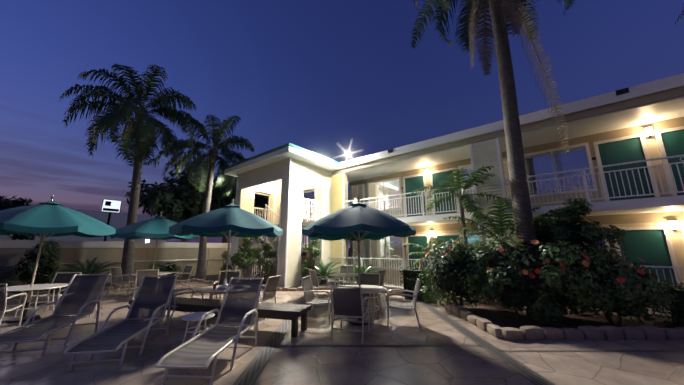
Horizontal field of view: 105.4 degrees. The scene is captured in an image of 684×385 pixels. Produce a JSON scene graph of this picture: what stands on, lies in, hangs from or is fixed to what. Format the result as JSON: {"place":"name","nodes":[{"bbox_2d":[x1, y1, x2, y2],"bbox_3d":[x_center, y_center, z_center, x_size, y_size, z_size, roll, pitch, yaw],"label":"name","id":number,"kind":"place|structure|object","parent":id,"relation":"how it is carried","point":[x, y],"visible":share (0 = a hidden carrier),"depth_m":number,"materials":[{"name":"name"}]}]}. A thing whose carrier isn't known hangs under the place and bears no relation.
{"place":"outdoors","nodes":[
{"label":"outdoors","id":0,"kind":"place"},
{"bbox_2d":[0,208,165,241],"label":"building","id":1,"kind":"structure","parent":0,"point":[118,220],"depth_m":32.91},
{"bbox_2d":[257,221,314,282],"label":"tower stairs","id":2,"kind":"structure","parent":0,"point":[272,272],"depth_m":11.76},
{"bbox_2d":[250,198,321,279],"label":"tower stair rails","id":3,"kind":"object","parent":2,"relation":"on","point":[278,212],"visible":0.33,"depth_m":12.44,"materials":[{"name":"white metal"}]},
{"bbox_2d":[301,248,349,278],"bbox_3d":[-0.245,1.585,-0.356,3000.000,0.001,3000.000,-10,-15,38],"label":"ground","id":4,"kind":"structure","parent":0,"point":[302,276],"depth_m":26.76,"materials":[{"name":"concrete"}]},
{"bbox_2d":[0,195,34,239],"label":"tree","id":5,"kind":"object","parent":4,"relation":"on","point":[6,203],"visible":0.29,"depth_m":24.99,"materials":[{"name":"green plant"}]},
{"bbox_2d":[100,199,121,240],"bbox_3d":[-26.750,4.325,29.608,0.315,7.100,1.700,-10,-15,38],"label":"road sign","id":6,"kind":"object","parent":4,"relation":"on","point":[109,206],"visible":0.81,"depth_m":29.95,"materials":[{"name":"grey metal"}]},
{"bbox_2d":[0,248,312,286],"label":"perimeter wall","id":7,"kind":"structure","parent":4,"relation":"on","point":[10,256],"depth_m":12.36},
{"bbox_2d":[1,258,229,266],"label":"wall trim","id":8,"kind":"structure","parent":7,"relation":"attached to","point":[121,261],"depth_m":12.75,"materials":[{"name":"silver metal"}]},
{"bbox_2d":[0,240,312,247],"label":"wall coping","id":9,"kind":"object","parent":7,"relation":"on","point":[62,244],"visible":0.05,"depth_m":12.02,"materials":[{"name":"beige concrete"}]},
{"bbox_2d":[123,157,229,241],"bbox_3d":[-12.071,1.541,18.920,6.314,8.125,7.229,9,-15,-36],"label":"tree","id":10,"kind":"object","parent":4,"relation":"on","point":[183,200],"visible":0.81,"depth_m":17.47,"materials":[{"name":"green plant"}]},
{"bbox_2d":[191,173,266,242],"bbox_3d":[-10.479,2.235,22.847,7.067,8.400,6.963,-10,-15,38],"label":"tree","id":11,"kind":"object","parent":4,"relation":"on","point":[228,198],"visible":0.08,"depth_m":21.66,"materials":[{"name":"green plant"}]},
{"bbox_2d":[235,181,268,218],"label":"tree","id":12,"kind":"object","parent":4,"relation":"on","point":[262,203],"visible":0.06,"depth_m":25.17,"materials":[{"name":"green plant"}]},
{"bbox_2d":[266,203,313,221],"bbox_3d":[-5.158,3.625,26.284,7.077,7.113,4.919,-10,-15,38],"label":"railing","id":13,"kind":"object","parent":4,"relation":"on","point":[306,214],"visible":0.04,"depth_m":24.73,"materials":[{"name":"white metal"}]},
{"bbox_2d":[328,257,683,317],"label":"railing","id":14,"kind":"object","parent":4,"relation":"on","point":[404,264],"visible":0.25,"depth_m":10.10,"materials":[{"name":"white metal"}]},
{"bbox_2d":[329,73,683,286],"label":"white motel trim","id":15,"kind":"structure","parent":4,"relation":"on","point":[667,109],"depth_m":8.22,"materials":[{"name":"white paint"}]},
{"bbox_2d":[144,151,351,242],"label":"floodlight bodies","id":16,"kind":"object","parent":15,"relation":"attached to","point":[349,155],"visible":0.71,"depth_m":12.70,"materials":[{"name":"white metal"}]},
{"bbox_2d":[330,173,346,282],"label":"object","id":17,"kind":"object","parent":15,"relation":"attached to","point":[336,205],"visible":0.38,"depth_m":12.76,"materials":[{"name":"yellow paint"}]},
{"bbox_2d":[472,138,509,255],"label":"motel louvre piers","id":18,"kind":"structure","parent":15,"relation":"attached to","point":[485,153],"depth_m":8.74,"materials":[{"name":"beige paint"}]},
{"bbox_2d":[345,154,683,215],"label":"balcony railings","id":19,"kind":"object","parent":15,"relation":"attached to","point":[583,175],"visible":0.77,"depth_m":7.36,"materials":[{"name":"white metal"}]},
{"bbox_2d":[388,88,676,265],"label":"sconce bodies","id":20,"kind":"object","parent":15,"relation":"attached to","point":[622,91],"visible":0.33,"depth_m":7.16,"materials":[{"name":"metal"}]},
{"bbox_2d":[435,293,678,328],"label":"planter mulch","id":21,"kind":"object","parent":4,"relation":"on","point":[496,313],"visible":0.25,"depth_m":5.81,"materials":[{"name":"brown soil"}]},
{"bbox_2d":[419,283,445,302],"bbox_3d":[2.708,3.018,7.803,0.793,0.615,0.815,-10,-15,38],"label":"plant","id":22,"kind":"object","parent":21,"relation":"on","point":[429,300],"visible":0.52,"depth_m":7.67,"materials":[{"name":"green plant"}]},
{"bbox_2d":[654,280,683,327],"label":"hedge","id":23,"kind":"object","parent":21,"relation":"on","point":[676,312],"visible":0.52,"depth_m":5.18,"materials":[{"name":"green plant"}]},
{"bbox_2d":[0,281,683,384],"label":"patio floor","id":24,"kind":"structure","parent":0,"point":[471,365],"depth_m":3.97,"materials":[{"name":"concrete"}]},
{"bbox_2d":[0,283,26,325],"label":"chair","id":25,"kind":"object","parent":24,"relation":"on","point":[4,308],"visible":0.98,"depth_m":5.14,"materials":[{"name":"beige metal"}]},
{"bbox_2d":[4,283,67,321],"bbox_3d":[-7.338,2.585,6.073,1.232,0.726,1.232,5,-13,-21],"label":"table","id":26,"kind":"object","parent":24,"relation":"on","point":[23,288],"visible":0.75,"depth_m":6.07,"materials":[{"name":"plastic"}]},
{"bbox_2d":[14,239,63,290],"bbox_3d":[-11.623,2.783,9.975,0.898,1.966,1.193,-3,-12,14],"label":"bush","id":27,"kind":"object","parent":24,"relation":"on","point":[47,263],"visible":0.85,"depth_m":9.88,"materials":[{"name":"green plant"}]},
{"bbox_2d":[27,272,81,312],"bbox_3d":[-7.681,2.666,6.983,0.620,0.946,0.731,3,-12,-14],"label":"chair","id":28,"kind":"object","parent":24,"relation":"on","point":[63,278],"visible":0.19,"depth_m":7.24,"materials":[{"name":"beige metal"}]},
{"bbox_2d":[0,273,110,355],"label":"lounge","id":29,"kind":"object","parent":24,"relation":"on","point":[82,292],"visible":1,"depth_m":5.00,"materials":[{"name":"grey fabric"}]},
{"bbox_2d":[0,196,115,322],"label":"umbrella","id":30,"kind":"object","parent":24,"relation":"on","point":[47,219],"visible":1,"depth_m":6.03,"materials":[{"name":"teal fabric"}]},
{"bbox_2d":[54,289,99,316],"bbox_3d":[-6.435,2.551,6.442,0.731,0.946,0.620,6,-13,-26],"label":"chair","id":31,"kind":"object","parent":24,"relation":"on","point":[63,298],"visible":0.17,"depth_m":6.06,"materials":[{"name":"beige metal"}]},
{"bbox_2d":[8,277,179,294],"bbox_3d":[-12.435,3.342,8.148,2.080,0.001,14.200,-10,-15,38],"label":"bed rocks","id":32,"kind":"object","parent":24,"relation":"on","point":[26,292],"depth_m":9.82,"materials":[{"name":"beige stone"}]},
{"bbox_2d":[0,264,24,293],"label":"sago palm","id":33,"kind":"object","parent":32,"relation":"on","point":[6,278],"visible":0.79,"depth_m":9.25,"materials":[{"name":"green plant"}]},
{"bbox_2d":[45,257,119,285],"bbox_3d":[-10.445,3.302,10.783,2.230,1.272,2.297,3,-12,-16],"label":"sago palm","id":34,"kind":"object","parent":32,"relation":"on","point":[89,269],"visible":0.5,"depth_m":10.65,"materials":[{"name":"green plant"}]},
{"bbox_2d":[147,263,181,277],"bbox_3d":[-8.883,3.993,13.020,0.958,0.953,1.580,-10,-15,38],"label":"wall shrub","id":35,"kind":"object","parent":32,"relation":"on","point":[163,268],"visible":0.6,"depth_m":13.00,"materials":[{"name":"green plant"}]},
{"bbox_2d":[63,275,178,371],"bbox_3d":[-3.508,2.040,4.360,0.716,1.084,1.796,2,-12,-11],"label":"lounge","id":36,"kind":"object","parent":24,"relation":"on","point":[153,299],"visible":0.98,"depth_m":4.51,"materials":[{"name":"grey fabric"}]},
{"bbox_2d":[106,267,137,295],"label":"chair","id":37,"kind":"object","parent":24,"relation":"on","point":[116,275],"visible":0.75,"depth_m":9.24,"materials":[{"name":"beige metal"}]},
{"bbox_2d":[59,64,204,284],"bbox_3d":[-9.783,-0.843,11.917,5.826,9.884,5.222,-5,-13,21],"label":"queen palm","id":38,"kind":"object","parent":24,"relation":"on","point":[137,127],"visible":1,"depth_m":12.09,"materials":[{"name":"green plant"}]},
{"bbox_2d":[132,269,161,299],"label":"chair","id":39,"kind":"object","parent":24,"relation":"on","point":[140,275],"visible":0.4,"depth_m":8.27,"materials":[{"name":"beige metal"}]},
{"bbox_2d":[131,272,172,285],"bbox_3d":[-6.839,3.276,9.325,1.232,0.726,1.232,-7,-14,28],"label":"table","id":40,"kind":"object","parent":24,"relation":"on","point":[163,273],"visible":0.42,"depth_m":9.38,"materials":[{"name":"plastic"}]},
{"bbox_2d":[109,211,197,270],"bbox_3d":[-6.839,2.164,9.561,2.589,2.991,2.589,7,-14,-31],"label":"umbrella","id":41,"kind":"object","parent":24,"relation":"on","point":[156,229],"visible":0.67,"depth_m":8.92,"materials":[{"name":"teal fabric"}]},
{"bbox_2d":[157,288,203,323],"bbox_3d":[-3.615,2.427,5.859,0.620,0.946,0.731,-10,-16,39],"label":"chair","id":42,"kind":"object","parent":24,"relation":"on","point":[173,300],"visible":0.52,"depth_m":5.64,"materials":[{"name":"beige metal"}]},
{"bbox_2d":[173,265,193,288],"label":"chair","id":43,"kind":"object","parent":24,"relation":"on","point":[185,273],"visible":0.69,"depth_m":10.40,"materials":[{"name":"beige metal"}]},
{"bbox_2d":[181,312,214,344],"bbox_3d":[-2.558,2.410,4.596,0.528,0.453,0.528,-10,-15,38],"label":"side table","id":44,"kind":"object","parent":24,"relation":"on","point":[196,316],"visible":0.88,"depth_m":4.55,"materials":[{"name":"white plastic"}]},
{"bbox_2d":[161,114,254,278],"bbox_3d":[-6.977,0.229,13.748,5.285,8.532,4.575,-10,-15,38],"label":"queen palm","id":45,"kind":"object","parent":24,"relation":"on","point":[209,165],"visible":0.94,"depth_m":13.85,"materials":[{"name":"green plant"}]},
{"bbox_2d":[155,277,263,384],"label":"lounge","id":46,"kind":"object","parent":24,"relation":"on","point":[240,305],"visible":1,"depth_m":3.98,"materials":[{"name":"grey fabric"}]},
{"bbox_2d":[198,285,225,299],"bbox_3d":[-2.986,2.743,6.587,1.232,0.622,1.232,5,-13,-21],"label":"table","id":47,"kind":"object","parent":24,"relation":"on","point":[212,291],"visible":0.4,"depth_m":6.29,"materials":[{"name":"plastic"}]},
{"bbox_2d":[213,278,227,289],"bbox_3d":[-2.897,2.315,6.619,0.650,0.248,0.626,-10,-15,38],"label":"table clutter","id":48,"kind":"object","parent":47,"relation":"on","point":[224,286],"visible":0.58,"depth_m":6.38,"materials":[{"name":"white"}]},
{"bbox_2d":[128,297,310,337],"bbox_3d":[-2.740,2.621,5.622,4.200,0.460,0.620,-3,-12,15],"label":"dark bench","id":49,"kind":"object","parent":24,"relation":"on","point":[292,312],"visible":0.46,"depth_m":5.28,"materials":[{"name":"brown wood"}]},
{"bbox_2d":[169,199,282,316],"bbox_3d":[-2.986,1.592,6.831,2.577,2.976,2.577,0,-12,-1],"label":"umbrella","id":50,"kind":"object","parent":24,"relation":"on","point":[232,220],"visible":0.88,"depth_m":6.28,"materials":[{"name":"teal fabric"}]},
{"bbox_2d":[214,270,240,298],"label":"chair","id":51,"kind":"object","parent":24,"relation":"on","point":[236,274],"visible":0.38,"depth_m":7.88,"materials":[{"name":"beige metal"}]},
{"bbox_2d":[219,251,240,271],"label":"shrub","id":52,"kind":"object","parent":24,"relation":"on","point":[223,266],"visible":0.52,"depth_m":12.23,"materials":[{"name":"green plant"}]},
{"bbox_2d":[231,236,263,279],"bbox_3d":[-4.193,3.006,11.793,1.422,2.285,1.198,-10,-15,38],"label":"shrub","id":53,"kind":"object","parent":24,"relation":"on","point":[243,262],"visible":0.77,"depth_m":11.83,"materials":[{"name":"green plant"}]},
{"bbox_2d":[251,241,276,284],"bbox_3d":[-3.225,2.994,10.859,0.997,1.919,1.132,-10,-15,38],"label":"shrub","id":54,"kind":"object","parent":24,"relation":"on","point":[267,248],"visible":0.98,"depth_m":10.76,"materials":[{"name":"green plant"}]},
{"bbox_2d":[259,275,280,319],"bbox_3d":[-2.000,2.555,6.462,0.731,0.946,0.620,-3,-12,16],"label":"chair","id":55,"kind":"object","parent":24,"relation":"on","point":[270,289],"visible":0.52,"depth_m":6.41,"materials":[{"name":"beige metal"}]},
{"bbox_2d":[189,273,400,289],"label":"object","id":56,"kind":"object","parent":24,"relation":"on","point":[212,277],"visible":0.07,"depth_m":13.23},
{"bbox_2d":[231,158,330,287],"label":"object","id":57,"kind":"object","parent":56,"relation":"on","point":[301,169],"visible":0.5,"depth_m":12.03,"materials":[{"name":"beige paint"}]},
{"bbox_2d":[224,146,338,286],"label":"white tower trim","id":58,"kind":"structure","parent":56,"relation":"on","point":[274,186],"depth_m":12.31,"materials":[{"name":"white paint"}]},
{"bbox_2d":[224,143,339,169],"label":"roof","id":59,"kind":"structure","parent":58,"relation":"on","point":[284,146],"depth_m":11.81,"materials":[{"name":"white paint"}]},
{"bbox_2d":[309,259,342,284],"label":"sago palm","id":60,"kind":"object","parent":56,"relation":"on","point":[322,271],"visible":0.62,"depth_m":11.03,"materials":[{"name":"green plant"}]},
{"bbox_2d":[338,264,375,284],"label":"sago palm","id":61,"kind":"object","parent":56,"relation":"on","point":[363,270],"visible":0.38,"depth_m":10.42,"materials":[{"name":"green plant"}]},
{"bbox_2d":[301,239,321,277],"bbox_3d":[-1.278,2.956,11.047,0.952,2.073,0.706,-3,-12,16],"label":"shrub","id":62,"kind":"object","parent":24,"relation":"on","point":[306,265],"visible":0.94,"depth_m":11.01,"materials":[{"name":"green plant"}]},
{"bbox_2d":[301,276,336,323],"bbox_3d":[-0.541,2.483,6.122,0.731,0.946,0.620,-3,-12,13],"label":"chair","id":63,"kind":"object","parent":24,"relation":"on","point":[308,289],"visible":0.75,"depth_m":6.15,"materials":[{"name":"beige metal"}]},
{"bbox_2d":[308,269,335,297],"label":"chair","id":64,"kind":"object","parent":24,"relation":"on","point":[314,279],"visible":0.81,"depth_m":8.43,"materials":[{"name":"beige metal"}]},
{"bbox_2d":[4,278,683,340],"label":"edging stones","id":65,"kind":"object","parent":24,"relation":"on","point":[522,333],"visible":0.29,"depth_m":4.72,"materials":[{"name":"beige stone"}]},
{"bbox_2d":[329,273,358,285],"bbox_3d":[0.172,3.195,8.943,1.232,0.726,1.232,-7,-14,28],"label":"table","id":66,"kind":"object","parent":24,"relation":"on","point":[343,275],"visible":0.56,"depth_m":8.86,"materials":[{"name":"plastic"}]},
{"bbox_2d":[337,265,353,285],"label":"chair","id":67,"kind":"object","parent":24,"relation":"on","point":[342,268],"visible":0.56,"depth_m":10.23,"materials":[{"name":"beige metal"}]},
{"bbox_2d":[308,236,384,284],"bbox_3d":[0.172,2.112,9.173,2.538,2.931,2.538,-4,-13,17],"label":"umbrella","id":68,"kind":"object","parent":24,"relation":"on","point":[332,239],"visible":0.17,"depth_m":9.24,"materials":[{"name":"teal fabric"}]},
{"bbox_2d":[330,286,369,343],"bbox_3d":[0.165,2.239,4.974,0.620,0.946,0.731,-3,-12,16],"label":"chair","id":69,"kind":"object","parent":24,"relation":"on","point":[347,301],"visible":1,"depth_m":4.75,"materials":[{"name":"grey fabric"}]},
{"bbox_2d":[302,196,415,325],"bbox_3d":[0.400,1.474,6.099,2.513,2.902,2.513,-5,-13,23],"label":"umbrella","id":70,"kind":"object","parent":24,"relation":"on","point":[359,219],"visible":0.92,"depth_m":5.46,"materials":[{"name":"teal fabric"}]},
{"bbox_2d":[338,285,386,327],"bbox_3d":[0.400,2.542,5.872,1.232,0.726,1.232,-3,-12,14],"label":"table","id":71,"kind":"object","parent":24,"relation":"on","point":[370,289],"visible":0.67,"depth_m":5.78,"materials":[{"name":"plastic"}]},
{"bbox_2d":[354,273,380,315],"bbox_3d":[0.639,2.630,6.813,0.620,0.946,0.731,-5,-13,21],"label":"chair","id":72,"kind":"object","parent":24,"relation":"on","point":[369,278],"visible":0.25,"depth_m":7.10,"materials":[{"name":"grey fabric"}]},
{"bbox_2d":[377,269,386,301],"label":"chair","id":73,"kind":"object","parent":24,"relation":"on","point":[382,274],"visible":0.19,"depth_m":8.47,"materials":[{"name":"beige metal"}]},
{"bbox_2d":[238,296,550,384],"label":"drain grates","id":74,"kind":"object","parent":24,"relation":"on","point":[250,374],"depth_m":4.06,"materials":[{"name":"grey metal"}]},
{"bbox_2d":[386,278,421,329],"bbox_3d":[1.342,2.386,5.669,0.731,0.946,0.620,-2,-12,11],"label":"chair","id":75,"kind":"object","parent":24,"relation":"on","point":[402,306],"visible":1,"depth_m":5.53,"materials":[{"name":"beige metal"}]},
{"bbox_2d":[399,266,434,300],"bbox_3d":[2.488,2.980,8.585,0.892,1.051,0.898,-10,-15,38],"label":"hedge cube","id":76,"kind":"object","parent":24,"relation":"on","point":[411,275],"visible":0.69,"depth_m":8.37,"materials":[{"name":"green plant"}]},
{"bbox_2d":[404,237,462,264],"bbox_3d":[3.257,2.524,8.740,2.356,1.950,2.232,-10,-15,38],"label":"palm","id":77,"kind":"object","parent":24,"relation":"on","point":[431,242],"visible":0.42,"depth_m":8.85,"materials":[{"name":"green plant"}]},
{"bbox_2d":[233,295,683,384],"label":"drain borders","id":78,"kind":"object","parent":24,"relation":"on","point":[279,345],"visible":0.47,"depth_m":4.19,"materials":[{"name":"grey"}]},
{"bbox_2d":[410,166,512,301],"bbox_3d":[3.685,1.315,8.057,2.995,4.030,2.980,-10,-15,38],"label":"palm","id":79,"kind":"object","parent":24,"relation":"on","point":[463,196],"visible":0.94,"depth_m":8.07,"materials":[{"name":"green plant"}]},
{"bbox_2d":[419,238,507,306],"bbox_3d":[3.194,2.153,6.848,2.306,1.911,1.687,-10,-15,38],"label":"bush","id":80,"kind":"object","parent":24,"relation":"on","point":[459,267],"visible":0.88,"depth_m":6.65,"materials":[{"name":"green plant"}]},
{"bbox_2d":[444,198,572,308],"bbox_3d":[4.478,1.667,7.101,2.989,2.942,2.846,-10,-15,38],"label":"palm","id":81,"kind":"object","parent":24,"relation":"on","point":[505,230],"visible":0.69,"depth_m":6.93,"materials":[{"name":"green plant"}]},
{"bbox_2d":[474,238,577,324],"bbox_3d":[3.985,1.960,5.831,1.962,1.859,1.331,-10,-15,38],"label":"hibiscus","id":82,"kind":"object","parent":24,"relation":"on","point":[497,279],"visible":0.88,"depth_m":5.55,"materials":[{"name":"green plant"}]},
{"bbox_2d":[398,0,683,316],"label":"queen palm","id":83,"kind":"object","parent":24,"relation":"on","point":[500,14],"visible":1,"depth_m":7.60,"materials":[{"name":"brown"}]},
{"bbox_2d":[485,234,628,318],"bbox_3d":[4.564,1.926,5.927,2.604,1.969,1.906,-10,-15,38],"label":"hibiscus","id":84,"kind":"object","parent":24,"relation":"on","point":[568,258],"visible":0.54,"depth_m":5.35,"materials":[{"name":"green plant"}]},
{"bbox_2d":[534,198,625,314],"bbox_3d":[5.736,1.578,6.519,1.855,2.883,1.278,-44,-45,73],"label":"tall shrub","id":85,"kind":"object","parent":24,"relation":"on","point":[590,233],"visible":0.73,"depth_m":6.41,"materials":[{"name":"green plant"}]},
{"bbox_2d":[568,244,679,324],"bbox_3d":[5.766,1.958,5.532,1.492,1.741,1.705,9,-15,-38],"label":"hibiscus","id":86,"kind":"object","parent":24,"relation":"on","point":[639,293],"visible":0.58,"depth_m":5.12,"materials":[{"name":"green plant"}]},
{"bbox_2d":[0,0,683,247],"label":"sky","id":87,"kind":"structure","parent":0,"point":[331,79],"materials":[{"name":"blue"}]},
{"bbox_2d":[348,195,680,316],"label":"floor slab","id":88,"kind":"structure","parent":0,"point":[401,286],"depth_m":9.74,"materials":[{"name":"beige concrete"}]},
{"bbox_2d":[350,132,683,286],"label":"motel walls","id":89,"kind":"structure","parent":0,"point":[675,236],"depth_m":8.25,"materials":[{"name":"yellow paint"}]},
{"bbox_2d":[369,179,399,209],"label":"lit motel windows","id":90,"kind":"structure","parent":89,"relation":"in","point":[391,187],"depth_m":13.04,"materials":[{"name":"beige glass"}]},
{"bbox_2d":[353,160,516,267],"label":"dim motel windows","id":91,"kind":"structure","parent":89,"relation":"in","point":[394,246],"depth_m":12.44,"materials":[{"name":"grey glass"}]},
{"bbox_2d":[332,86,683,231],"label":"motel tan band","id":92,"kind":"object","parent":89,"relation":"attached to","point":[635,130],"visible":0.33,"depth_m":8.24,"materials":[{"name":"beige paint"}]},
{"bbox_2d":[405,129,683,290],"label":"motel doors","id":93,"kind":"structure","parent":89,"relation":"in","point":[649,247],"depth_m":7.77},
{"bbox_2d":[524,146,606,253],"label":"dark motel windows","id":94,"kind":"structure","parent":89,"relation":"in","point":[574,158],"depth_m":8.91,"materials":[{"name":"blue glass"}]},
{"bbox_2d":[425,127,678,235],"bbox_3d":[11.681,-0.896,5.346,20.230,2.985,0.080,-10,-15,38],"label":"wall lamp","id":95,"kind":"object","parent":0,"point":[673,223],"visible":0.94,"depth_m":7.64,"materials":[{"name":"white glass"}]}
]}

